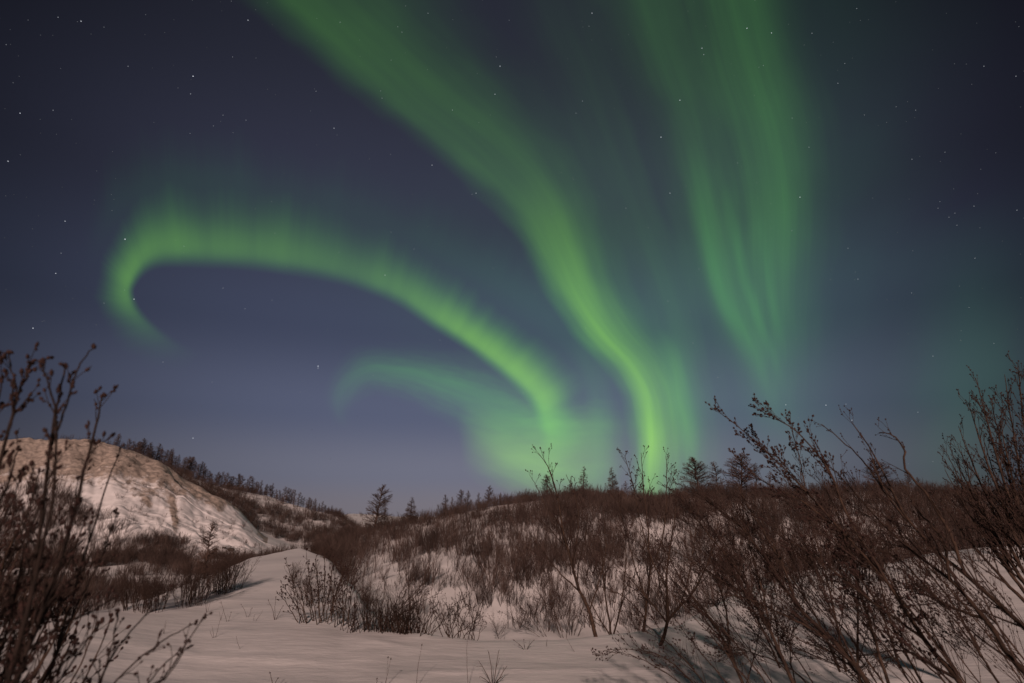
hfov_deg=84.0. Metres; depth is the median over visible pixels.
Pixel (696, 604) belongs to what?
leaning shrub
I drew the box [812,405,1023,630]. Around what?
leaning shrub
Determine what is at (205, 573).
bare shrub
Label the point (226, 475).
larch tree
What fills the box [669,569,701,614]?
hillside shrub
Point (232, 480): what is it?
larch tree
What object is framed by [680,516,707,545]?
hillside shrub
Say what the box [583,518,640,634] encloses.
willow tree
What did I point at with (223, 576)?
bare shrub
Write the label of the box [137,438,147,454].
larch tree
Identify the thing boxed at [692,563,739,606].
hillside shrub
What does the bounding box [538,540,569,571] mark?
hillside shrub
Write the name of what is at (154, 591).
bare shrub
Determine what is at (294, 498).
larch tree
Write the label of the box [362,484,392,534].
larch tree
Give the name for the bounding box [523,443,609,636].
willow tree
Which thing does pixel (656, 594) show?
hillside shrub
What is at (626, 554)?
hillside shrub
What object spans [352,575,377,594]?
bare shrub
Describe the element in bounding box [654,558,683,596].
hillside shrub
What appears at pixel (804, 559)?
leaning shrub
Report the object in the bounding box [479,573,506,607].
hillside shrub
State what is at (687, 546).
hillside shrub
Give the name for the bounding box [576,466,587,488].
larch tree
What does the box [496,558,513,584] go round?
hillside shrub
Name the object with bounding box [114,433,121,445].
larch tree
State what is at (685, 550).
hillside shrub
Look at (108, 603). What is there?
bare shrub
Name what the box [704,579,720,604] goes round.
hillside shrub
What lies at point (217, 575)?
bare shrub
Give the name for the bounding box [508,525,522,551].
hillside shrub
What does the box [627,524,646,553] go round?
hillside shrub
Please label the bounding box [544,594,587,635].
hillside shrub
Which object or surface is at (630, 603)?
hillside shrub
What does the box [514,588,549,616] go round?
hillside shrub
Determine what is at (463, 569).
hillside shrub
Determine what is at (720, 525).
hillside shrub
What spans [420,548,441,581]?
hillside shrub
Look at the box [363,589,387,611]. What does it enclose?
bare shrub
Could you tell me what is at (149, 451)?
larch tree
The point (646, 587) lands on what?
hillside shrub
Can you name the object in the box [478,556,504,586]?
hillside shrub
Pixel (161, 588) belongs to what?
bare shrub
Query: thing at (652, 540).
hillside shrub
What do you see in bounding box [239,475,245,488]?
larch tree
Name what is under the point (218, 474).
larch tree
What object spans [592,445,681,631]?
willow tree
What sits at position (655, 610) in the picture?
hillside shrub
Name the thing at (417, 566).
hillside shrub
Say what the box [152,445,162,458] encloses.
larch tree
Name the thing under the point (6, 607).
budded shrub
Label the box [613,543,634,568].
hillside shrub
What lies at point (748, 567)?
hillside shrub
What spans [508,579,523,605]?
hillside shrub
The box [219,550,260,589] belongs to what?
bare shrub
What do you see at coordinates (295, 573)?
bare shrub
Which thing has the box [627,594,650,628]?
hillside shrub
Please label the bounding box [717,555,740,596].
hillside shrub
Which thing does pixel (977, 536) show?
bare shrub
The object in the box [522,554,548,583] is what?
hillside shrub
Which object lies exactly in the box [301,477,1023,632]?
hillside thicket
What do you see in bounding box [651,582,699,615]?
hillside shrub
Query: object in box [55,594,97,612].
bare shrub
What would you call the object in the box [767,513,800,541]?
hillside shrub
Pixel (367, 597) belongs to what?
bare shrub
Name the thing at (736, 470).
larch tree
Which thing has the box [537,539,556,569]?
hillside shrub
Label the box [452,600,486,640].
bare shrub
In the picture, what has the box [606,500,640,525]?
hillside shrub
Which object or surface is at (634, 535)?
hillside shrub
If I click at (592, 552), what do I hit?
hillside shrub
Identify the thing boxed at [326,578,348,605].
bare shrub
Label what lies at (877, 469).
larch tree
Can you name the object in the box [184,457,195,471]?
larch tree
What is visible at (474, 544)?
hillside shrub
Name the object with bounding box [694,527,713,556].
hillside shrub
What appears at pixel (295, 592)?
bare shrub
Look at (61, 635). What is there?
budded shrub
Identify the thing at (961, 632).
leaning shrub
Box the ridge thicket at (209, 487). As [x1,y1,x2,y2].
[0,434,361,549]
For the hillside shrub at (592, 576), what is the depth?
31.07 m
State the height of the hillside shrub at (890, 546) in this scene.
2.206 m
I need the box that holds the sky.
[0,0,1023,516]
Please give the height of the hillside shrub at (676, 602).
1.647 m
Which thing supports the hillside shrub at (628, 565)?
on the snow ground
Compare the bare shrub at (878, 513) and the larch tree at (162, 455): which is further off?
the larch tree at (162, 455)
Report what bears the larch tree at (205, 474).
on the snow ground
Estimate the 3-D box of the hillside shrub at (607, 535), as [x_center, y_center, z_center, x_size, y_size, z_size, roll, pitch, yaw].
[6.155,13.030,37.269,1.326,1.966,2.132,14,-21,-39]
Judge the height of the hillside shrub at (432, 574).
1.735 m
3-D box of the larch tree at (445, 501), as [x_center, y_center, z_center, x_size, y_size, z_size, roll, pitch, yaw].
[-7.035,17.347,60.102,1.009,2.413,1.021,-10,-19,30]
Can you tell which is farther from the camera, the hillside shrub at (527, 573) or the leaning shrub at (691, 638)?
the hillside shrub at (527, 573)
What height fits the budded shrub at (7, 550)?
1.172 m
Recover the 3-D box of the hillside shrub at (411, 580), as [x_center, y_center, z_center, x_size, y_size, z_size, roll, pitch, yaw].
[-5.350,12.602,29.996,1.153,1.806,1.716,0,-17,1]
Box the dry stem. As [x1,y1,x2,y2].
[476,651,506,682]
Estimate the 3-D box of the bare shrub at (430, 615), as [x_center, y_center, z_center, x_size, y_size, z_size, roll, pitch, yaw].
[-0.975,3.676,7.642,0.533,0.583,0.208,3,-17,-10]
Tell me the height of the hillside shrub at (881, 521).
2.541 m
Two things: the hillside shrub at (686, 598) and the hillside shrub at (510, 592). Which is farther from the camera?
the hillside shrub at (510, 592)
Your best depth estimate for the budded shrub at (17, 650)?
1.14 m
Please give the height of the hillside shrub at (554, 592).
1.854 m
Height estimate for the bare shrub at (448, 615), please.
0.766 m
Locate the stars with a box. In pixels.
[4,1,1018,469]
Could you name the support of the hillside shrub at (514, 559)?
on the snow ground
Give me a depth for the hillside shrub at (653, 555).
32.22 m
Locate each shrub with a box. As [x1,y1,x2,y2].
[0,341,118,682]
[0,428,119,682]
[0,443,124,682]
[0,479,131,682]
[0,572,37,613]
[29,570,81,613]
[46,584,212,682]
[53,577,105,615]
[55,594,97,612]
[92,592,118,609]
[105,557,160,610]
[126,565,165,611]
[127,561,169,604]
[129,576,161,613]
[137,565,180,612]
[137,575,168,597]
[140,568,180,609]
[168,568,200,604]
[172,566,204,607]
[176,557,222,605]
[179,551,227,599]
[181,554,221,601]
[185,563,224,603]
[201,560,236,593]
[202,555,233,593]
[209,545,248,594]
[210,555,235,593]
[212,557,242,593]
[214,549,245,589]
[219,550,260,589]
[222,558,246,589]
[277,548,347,624]
[284,564,307,586]
[288,584,306,599]
[293,563,306,582]
[299,576,319,601]
[300,575,321,606]
[305,575,323,596]
[316,543,335,555]
[318,577,346,601]
[325,551,362,626]
[326,551,346,568]
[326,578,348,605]
[331,554,355,576]
[335,558,349,576]
[335,594,410,632]
[338,565,364,586]
[339,544,367,574]
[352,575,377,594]
[352,595,428,634]
[355,569,389,604]
[356,549,383,572]
[360,589,376,608]
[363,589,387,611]
[376,602,442,634]
[378,570,411,622]
[388,566,441,623]
[397,553,423,583]
[402,552,435,581]
[402,561,423,595]
[403,550,436,587]
[404,571,436,613]
[418,556,447,586]
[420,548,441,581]
[420,558,437,582]
[420,592,453,635]
[429,583,486,638]
[442,520,460,552]
[443,519,469,545]
[444,517,461,545]
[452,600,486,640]
[457,578,488,608]
[460,532,492,556]
[461,555,484,586]
[469,522,493,544]
[469,529,493,557]
[469,542,497,568]
[470,539,508,568]
[473,560,511,595]
[476,529,491,553]
[478,542,498,566]
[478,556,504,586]
[479,554,497,582]
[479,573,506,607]
[484,523,505,548]
[487,614,509,638]
[493,582,524,606]
[494,557,516,594]
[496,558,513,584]
[497,544,530,573]
[498,547,582,637]
[499,548,535,570]
[502,554,521,582]
[503,594,530,628]
[507,556,539,588]
[508,517,534,539]
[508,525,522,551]
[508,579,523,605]
[510,529,542,557]
[511,532,537,560]
[514,520,538,543]
[514,525,539,551]
[514,559,534,583]
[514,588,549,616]
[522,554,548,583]
[524,549,544,580]
[529,544,563,575]
[532,596,557,632]
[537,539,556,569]
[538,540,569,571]
[538,567,562,595]
[541,573,567,608]
[542,583,584,620]
[544,525,567,544]
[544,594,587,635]
[547,511,575,536]
[560,540,608,574]
[567,523,580,548]
[569,531,598,559]
[572,593,596,627]
[573,534,598,557]
[578,584,624,627]
[581,530,607,549]
[582,562,606,588]
[583,553,612,580]
[584,506,613,533]
[588,524,619,541]
[591,526,619,553]
[591,598,726,682]
[593,544,621,581]
[593,565,624,608]
[596,524,624,557]
[604,466,1023,682]
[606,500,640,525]
[608,516,640,544]
[612,540,638,567]
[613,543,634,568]
[617,558,648,591]
[618,517,647,550]
[622,584,647,620]
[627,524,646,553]
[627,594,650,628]
[632,575,672,607]
[633,571,661,603]
[636,557,666,581]
[637,503,659,526]
[637,530,668,561]
[638,530,660,556]
[638,540,671,571]
[639,510,765,682]
[641,532,662,554]
[643,578,681,618]
[647,591,676,623]
[648,566,684,609]
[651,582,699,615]
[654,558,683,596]
[655,467,794,682]
[662,580,698,623]
[663,535,679,564]
[665,581,698,618]
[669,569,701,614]
[670,468,870,682]
[670,524,704,552]
[671,551,689,576]
[676,534,701,560]
[677,528,702,563]
[678,533,710,573]
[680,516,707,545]
[682,551,701,574]
[687,501,709,530]
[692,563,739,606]
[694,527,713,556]
[698,501,719,533]
[700,519,734,537]
[704,456,980,671]
[704,557,999,682]
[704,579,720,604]
[705,393,962,682]
[705,510,736,536]
[715,547,765,606]
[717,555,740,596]
[726,549,760,583]
[733,500,770,526]
[736,545,773,583]
[737,530,818,597]
[746,503,777,527]
[756,510,784,532]
[762,539,793,578]
[767,505,782,534]
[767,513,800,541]
[787,545,812,576]
[793,516,816,541]
[793,519,847,591]
[805,458,923,682]
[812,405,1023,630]
[817,450,1023,674]
[827,500,910,580]
[854,509,943,589]
[858,529,910,560]
[868,508,902,545]
[894,501,954,573]
[902,519,943,556]
[928,351,1023,602]
[940,438,1012,570]
[950,498,1005,561]
[961,501,1003,544]
[966,487,1021,559]
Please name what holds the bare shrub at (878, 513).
on the snow ground
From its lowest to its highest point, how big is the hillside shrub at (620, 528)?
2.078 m
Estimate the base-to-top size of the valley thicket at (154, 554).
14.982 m
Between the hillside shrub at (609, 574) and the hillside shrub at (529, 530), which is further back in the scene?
the hillside shrub at (529, 530)
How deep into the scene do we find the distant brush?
455.15 m
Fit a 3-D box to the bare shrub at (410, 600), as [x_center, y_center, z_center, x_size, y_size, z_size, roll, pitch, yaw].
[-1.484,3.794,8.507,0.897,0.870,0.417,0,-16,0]
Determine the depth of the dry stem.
5.48 m
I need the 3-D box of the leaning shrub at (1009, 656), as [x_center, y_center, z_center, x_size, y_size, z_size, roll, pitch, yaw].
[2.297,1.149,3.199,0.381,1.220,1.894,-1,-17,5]
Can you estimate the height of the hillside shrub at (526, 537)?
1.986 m
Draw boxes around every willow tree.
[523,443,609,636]
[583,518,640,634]
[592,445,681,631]
[612,447,731,645]
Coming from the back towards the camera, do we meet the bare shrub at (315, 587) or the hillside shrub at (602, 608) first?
the hillside shrub at (602, 608)
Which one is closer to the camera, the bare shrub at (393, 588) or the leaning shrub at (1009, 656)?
the leaning shrub at (1009, 656)
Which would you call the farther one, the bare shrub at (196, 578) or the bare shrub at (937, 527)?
the bare shrub at (937, 527)
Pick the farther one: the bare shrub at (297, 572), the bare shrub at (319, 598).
the bare shrub at (297, 572)
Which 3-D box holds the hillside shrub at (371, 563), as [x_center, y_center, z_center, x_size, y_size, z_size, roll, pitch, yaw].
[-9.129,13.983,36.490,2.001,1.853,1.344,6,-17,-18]
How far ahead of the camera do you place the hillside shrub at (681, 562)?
31.94 m
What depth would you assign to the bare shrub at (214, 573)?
10.97 m
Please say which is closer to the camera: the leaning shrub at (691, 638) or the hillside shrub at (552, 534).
the leaning shrub at (691, 638)
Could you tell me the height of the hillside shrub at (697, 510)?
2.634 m
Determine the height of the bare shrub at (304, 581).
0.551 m
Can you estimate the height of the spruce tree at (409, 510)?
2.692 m
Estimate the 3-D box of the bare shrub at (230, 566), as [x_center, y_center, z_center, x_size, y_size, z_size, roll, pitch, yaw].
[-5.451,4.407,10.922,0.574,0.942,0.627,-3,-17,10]
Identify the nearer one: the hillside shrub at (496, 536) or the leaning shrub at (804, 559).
the leaning shrub at (804, 559)
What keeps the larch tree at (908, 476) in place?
on the snow ground
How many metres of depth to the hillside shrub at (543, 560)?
33.94 m
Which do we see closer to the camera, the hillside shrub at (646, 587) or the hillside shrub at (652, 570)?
the hillside shrub at (646, 587)
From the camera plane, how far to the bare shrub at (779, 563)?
10.39 m
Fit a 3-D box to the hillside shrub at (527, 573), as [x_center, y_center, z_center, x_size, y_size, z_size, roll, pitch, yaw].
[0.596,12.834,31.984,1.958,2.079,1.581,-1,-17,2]
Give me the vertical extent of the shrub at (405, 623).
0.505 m
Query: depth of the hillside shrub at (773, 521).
37.50 m
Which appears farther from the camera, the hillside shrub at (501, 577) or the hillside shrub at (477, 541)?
the hillside shrub at (477, 541)
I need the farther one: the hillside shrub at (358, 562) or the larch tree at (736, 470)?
the larch tree at (736, 470)
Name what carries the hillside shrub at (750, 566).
on the snow ground
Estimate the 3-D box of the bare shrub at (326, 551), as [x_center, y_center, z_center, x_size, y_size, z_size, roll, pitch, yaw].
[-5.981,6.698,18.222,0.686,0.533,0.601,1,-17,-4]
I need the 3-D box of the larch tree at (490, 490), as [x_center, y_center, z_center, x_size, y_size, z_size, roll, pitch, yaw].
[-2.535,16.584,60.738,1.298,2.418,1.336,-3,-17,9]
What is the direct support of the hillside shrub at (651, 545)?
on the snow ground
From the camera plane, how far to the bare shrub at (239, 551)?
11.33 m
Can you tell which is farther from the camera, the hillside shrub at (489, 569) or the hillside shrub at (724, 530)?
the hillside shrub at (724, 530)
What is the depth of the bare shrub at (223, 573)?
10.86 m
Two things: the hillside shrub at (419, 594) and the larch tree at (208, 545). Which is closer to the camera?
the hillside shrub at (419, 594)
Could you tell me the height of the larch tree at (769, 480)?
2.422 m
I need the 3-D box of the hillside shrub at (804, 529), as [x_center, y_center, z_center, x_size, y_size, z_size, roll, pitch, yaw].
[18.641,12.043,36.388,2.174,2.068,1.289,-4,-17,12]
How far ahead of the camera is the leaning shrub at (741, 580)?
4.26 m
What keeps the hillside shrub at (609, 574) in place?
on the snow ground
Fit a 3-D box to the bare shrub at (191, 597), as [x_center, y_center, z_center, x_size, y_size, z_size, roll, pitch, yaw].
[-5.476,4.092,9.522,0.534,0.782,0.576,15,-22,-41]
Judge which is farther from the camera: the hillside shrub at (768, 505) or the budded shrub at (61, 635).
the hillside shrub at (768, 505)
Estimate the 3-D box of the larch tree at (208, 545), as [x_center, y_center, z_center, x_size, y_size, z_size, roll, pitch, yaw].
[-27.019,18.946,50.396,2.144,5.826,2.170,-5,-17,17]
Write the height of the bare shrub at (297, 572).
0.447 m
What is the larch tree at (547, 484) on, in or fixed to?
on the snow ground
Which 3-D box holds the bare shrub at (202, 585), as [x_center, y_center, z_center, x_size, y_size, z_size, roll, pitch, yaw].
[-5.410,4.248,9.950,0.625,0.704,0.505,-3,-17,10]
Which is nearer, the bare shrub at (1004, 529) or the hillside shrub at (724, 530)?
the bare shrub at (1004, 529)
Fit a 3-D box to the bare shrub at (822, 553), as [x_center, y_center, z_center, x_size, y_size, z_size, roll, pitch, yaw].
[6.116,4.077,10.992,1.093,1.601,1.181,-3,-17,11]
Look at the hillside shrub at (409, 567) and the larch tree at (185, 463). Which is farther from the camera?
the larch tree at (185, 463)
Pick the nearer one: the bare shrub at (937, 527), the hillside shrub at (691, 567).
the bare shrub at (937, 527)
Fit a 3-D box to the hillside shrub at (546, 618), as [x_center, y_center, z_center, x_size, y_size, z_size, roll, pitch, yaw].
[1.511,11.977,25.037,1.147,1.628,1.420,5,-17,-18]
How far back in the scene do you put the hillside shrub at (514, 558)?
34.02 m
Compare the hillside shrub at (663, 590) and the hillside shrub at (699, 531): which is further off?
the hillside shrub at (699, 531)
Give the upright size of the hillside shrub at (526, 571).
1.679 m
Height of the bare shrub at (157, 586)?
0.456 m
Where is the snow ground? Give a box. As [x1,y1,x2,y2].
[0,437,1023,682]
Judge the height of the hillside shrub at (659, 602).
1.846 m
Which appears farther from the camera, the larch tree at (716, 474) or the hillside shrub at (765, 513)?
the larch tree at (716, 474)
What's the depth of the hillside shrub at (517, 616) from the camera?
26.38 m
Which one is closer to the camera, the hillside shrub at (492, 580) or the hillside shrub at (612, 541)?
the hillside shrub at (492, 580)
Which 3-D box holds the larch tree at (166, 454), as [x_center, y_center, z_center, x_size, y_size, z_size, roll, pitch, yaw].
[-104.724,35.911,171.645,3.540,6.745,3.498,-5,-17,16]
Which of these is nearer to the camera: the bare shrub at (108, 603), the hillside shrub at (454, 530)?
the bare shrub at (108, 603)
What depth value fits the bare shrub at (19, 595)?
7.31 m
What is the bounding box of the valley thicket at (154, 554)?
[0,471,290,611]
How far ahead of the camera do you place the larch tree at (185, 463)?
167.37 m
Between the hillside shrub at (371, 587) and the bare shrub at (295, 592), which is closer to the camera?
the bare shrub at (295, 592)
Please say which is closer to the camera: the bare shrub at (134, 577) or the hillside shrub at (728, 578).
the bare shrub at (134, 577)
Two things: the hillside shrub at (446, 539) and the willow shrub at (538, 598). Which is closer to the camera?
the willow shrub at (538, 598)
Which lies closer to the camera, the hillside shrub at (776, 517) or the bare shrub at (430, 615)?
the bare shrub at (430, 615)
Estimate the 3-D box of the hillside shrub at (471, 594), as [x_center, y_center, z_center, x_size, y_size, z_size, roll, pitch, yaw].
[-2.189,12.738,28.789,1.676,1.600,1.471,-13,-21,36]
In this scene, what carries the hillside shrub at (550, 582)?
on the snow ground
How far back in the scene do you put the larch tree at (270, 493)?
179.62 m
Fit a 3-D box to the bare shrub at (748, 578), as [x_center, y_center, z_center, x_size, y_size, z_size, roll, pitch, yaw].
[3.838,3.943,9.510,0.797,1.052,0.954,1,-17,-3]
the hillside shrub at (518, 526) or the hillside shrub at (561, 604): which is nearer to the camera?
the hillside shrub at (561, 604)
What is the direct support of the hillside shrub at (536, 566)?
on the snow ground
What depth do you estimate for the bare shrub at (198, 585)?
9.77 m
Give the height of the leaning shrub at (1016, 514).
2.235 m
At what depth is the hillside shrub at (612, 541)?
35.87 m
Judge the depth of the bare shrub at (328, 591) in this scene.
9.96 m
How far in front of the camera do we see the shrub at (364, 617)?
7.82 m
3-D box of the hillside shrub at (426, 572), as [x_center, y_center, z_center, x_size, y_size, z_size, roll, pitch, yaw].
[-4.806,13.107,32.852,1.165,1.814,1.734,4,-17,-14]
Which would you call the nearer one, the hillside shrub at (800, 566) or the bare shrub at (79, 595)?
the bare shrub at (79, 595)
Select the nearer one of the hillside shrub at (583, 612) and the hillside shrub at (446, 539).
the hillside shrub at (583, 612)
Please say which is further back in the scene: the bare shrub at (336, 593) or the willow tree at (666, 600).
the bare shrub at (336, 593)
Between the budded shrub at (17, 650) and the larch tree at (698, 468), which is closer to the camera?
the budded shrub at (17, 650)
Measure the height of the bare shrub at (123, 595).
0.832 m
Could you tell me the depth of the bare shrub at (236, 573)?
11.21 m
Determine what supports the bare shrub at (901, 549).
on the snow ground
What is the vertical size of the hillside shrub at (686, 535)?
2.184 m
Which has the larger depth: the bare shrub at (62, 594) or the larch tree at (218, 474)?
the larch tree at (218, 474)
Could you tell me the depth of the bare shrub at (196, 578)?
10.13 m
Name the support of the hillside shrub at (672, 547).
on the snow ground
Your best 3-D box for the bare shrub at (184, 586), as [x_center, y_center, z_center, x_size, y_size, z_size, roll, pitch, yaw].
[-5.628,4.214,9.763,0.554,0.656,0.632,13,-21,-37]
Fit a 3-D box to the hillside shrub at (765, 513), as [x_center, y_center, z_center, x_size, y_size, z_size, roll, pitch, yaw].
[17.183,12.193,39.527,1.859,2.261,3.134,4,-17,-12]
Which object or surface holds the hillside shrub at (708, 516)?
on the snow ground
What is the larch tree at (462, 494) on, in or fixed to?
on the snow ground
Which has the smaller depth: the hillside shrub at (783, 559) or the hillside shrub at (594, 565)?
the hillside shrub at (783, 559)
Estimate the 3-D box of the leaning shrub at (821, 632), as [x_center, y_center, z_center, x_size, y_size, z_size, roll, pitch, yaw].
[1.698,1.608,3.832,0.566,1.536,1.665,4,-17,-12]
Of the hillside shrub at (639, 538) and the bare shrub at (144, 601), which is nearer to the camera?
the bare shrub at (144, 601)
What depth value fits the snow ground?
8.37 m
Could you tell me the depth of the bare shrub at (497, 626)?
23.98 m
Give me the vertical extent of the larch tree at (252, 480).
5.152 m
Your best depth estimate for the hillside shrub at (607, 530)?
39.15 m
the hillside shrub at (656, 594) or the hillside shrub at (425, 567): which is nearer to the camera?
the hillside shrub at (656, 594)
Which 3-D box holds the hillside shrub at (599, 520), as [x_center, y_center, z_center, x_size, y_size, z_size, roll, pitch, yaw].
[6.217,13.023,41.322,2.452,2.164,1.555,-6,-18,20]
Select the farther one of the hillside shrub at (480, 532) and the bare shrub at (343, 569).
the hillside shrub at (480, 532)
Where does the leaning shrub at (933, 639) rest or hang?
on the snow ground
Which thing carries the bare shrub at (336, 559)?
on the snow ground
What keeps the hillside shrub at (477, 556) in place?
on the snow ground
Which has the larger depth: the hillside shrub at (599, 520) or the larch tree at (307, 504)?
the larch tree at (307, 504)
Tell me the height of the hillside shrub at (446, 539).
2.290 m
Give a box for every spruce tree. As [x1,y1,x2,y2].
[405,497,416,523]
[606,467,619,492]
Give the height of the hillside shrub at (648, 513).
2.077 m
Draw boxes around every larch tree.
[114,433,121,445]
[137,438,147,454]
[145,445,151,456]
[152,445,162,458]
[159,449,165,462]
[162,450,170,462]
[168,449,173,465]
[178,457,188,469]
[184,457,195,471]
[188,457,195,472]
[192,522,219,576]
[194,464,202,478]
[195,462,203,476]
[201,468,210,479]
[212,471,219,483]
[223,472,230,482]
[229,476,236,487]
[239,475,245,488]
[249,477,254,490]
[267,485,274,495]
[291,490,296,506]
[305,497,310,507]
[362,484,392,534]
[442,495,448,509]
[456,489,466,505]
[464,490,470,507]
[484,485,493,503]
[540,475,553,492]
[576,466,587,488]
[677,457,717,490]
[707,462,727,487]
[719,453,760,494]
[766,471,772,484]
[861,458,899,489]
[902,472,913,487]
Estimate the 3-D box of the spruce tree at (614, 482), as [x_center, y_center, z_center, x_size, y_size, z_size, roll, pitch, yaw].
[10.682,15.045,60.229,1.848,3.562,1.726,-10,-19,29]
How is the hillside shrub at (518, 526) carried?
on the snow ground
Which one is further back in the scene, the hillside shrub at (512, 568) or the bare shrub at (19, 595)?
the hillside shrub at (512, 568)
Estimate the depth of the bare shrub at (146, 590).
8.85 m
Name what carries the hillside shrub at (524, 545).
on the snow ground
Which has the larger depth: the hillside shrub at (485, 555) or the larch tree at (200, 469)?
the larch tree at (200, 469)
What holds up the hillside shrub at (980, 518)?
on the snow ground
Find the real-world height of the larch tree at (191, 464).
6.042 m
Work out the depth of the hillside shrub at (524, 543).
36.82 m
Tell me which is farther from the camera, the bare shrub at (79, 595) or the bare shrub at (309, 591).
the bare shrub at (309, 591)
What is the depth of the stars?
6047.15 m
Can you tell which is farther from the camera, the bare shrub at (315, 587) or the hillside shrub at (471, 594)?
the hillside shrub at (471, 594)
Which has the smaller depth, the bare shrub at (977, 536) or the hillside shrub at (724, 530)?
the bare shrub at (977, 536)
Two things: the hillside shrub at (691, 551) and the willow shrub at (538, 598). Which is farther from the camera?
the hillside shrub at (691, 551)
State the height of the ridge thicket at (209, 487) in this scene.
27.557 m
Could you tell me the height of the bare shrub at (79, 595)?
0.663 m
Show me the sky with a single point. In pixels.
(482, 157)
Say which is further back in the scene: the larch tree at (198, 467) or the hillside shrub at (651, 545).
the larch tree at (198, 467)
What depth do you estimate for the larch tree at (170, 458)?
165.53 m
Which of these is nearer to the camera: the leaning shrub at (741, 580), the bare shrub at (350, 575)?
the leaning shrub at (741, 580)
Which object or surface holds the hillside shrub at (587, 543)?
on the snow ground
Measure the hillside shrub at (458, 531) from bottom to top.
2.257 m
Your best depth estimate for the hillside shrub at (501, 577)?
31.26 m
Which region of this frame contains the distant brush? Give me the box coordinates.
[347,512,398,519]
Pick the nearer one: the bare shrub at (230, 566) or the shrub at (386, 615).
the shrub at (386, 615)
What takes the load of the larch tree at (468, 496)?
on the snow ground
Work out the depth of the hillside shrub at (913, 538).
26.73 m
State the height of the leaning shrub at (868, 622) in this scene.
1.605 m
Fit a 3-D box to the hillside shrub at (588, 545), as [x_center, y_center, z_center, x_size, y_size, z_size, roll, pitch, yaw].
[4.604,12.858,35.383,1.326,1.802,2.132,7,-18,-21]
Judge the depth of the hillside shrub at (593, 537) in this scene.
36.55 m
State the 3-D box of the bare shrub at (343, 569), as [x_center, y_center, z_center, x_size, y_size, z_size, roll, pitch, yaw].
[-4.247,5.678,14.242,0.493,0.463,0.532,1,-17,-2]
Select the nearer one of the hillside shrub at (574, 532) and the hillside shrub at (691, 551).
the hillside shrub at (691, 551)
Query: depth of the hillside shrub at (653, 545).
34.49 m
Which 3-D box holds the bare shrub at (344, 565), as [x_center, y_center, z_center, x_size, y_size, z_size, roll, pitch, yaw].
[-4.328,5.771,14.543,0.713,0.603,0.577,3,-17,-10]
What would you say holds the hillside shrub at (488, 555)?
on the snow ground
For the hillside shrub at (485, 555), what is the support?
on the snow ground
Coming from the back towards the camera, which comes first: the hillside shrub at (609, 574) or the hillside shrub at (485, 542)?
the hillside shrub at (485, 542)
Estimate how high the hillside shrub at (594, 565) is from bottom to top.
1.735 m
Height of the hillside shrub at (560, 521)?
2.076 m
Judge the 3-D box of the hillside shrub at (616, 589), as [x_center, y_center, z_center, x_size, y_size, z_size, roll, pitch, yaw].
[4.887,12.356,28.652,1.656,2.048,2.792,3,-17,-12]
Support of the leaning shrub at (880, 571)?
on the snow ground
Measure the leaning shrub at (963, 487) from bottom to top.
1.428 m
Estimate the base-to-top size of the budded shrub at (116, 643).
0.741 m
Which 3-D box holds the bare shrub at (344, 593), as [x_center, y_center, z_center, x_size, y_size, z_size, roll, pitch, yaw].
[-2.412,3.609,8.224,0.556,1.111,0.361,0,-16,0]
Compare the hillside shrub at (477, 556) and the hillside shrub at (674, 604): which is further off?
the hillside shrub at (477, 556)

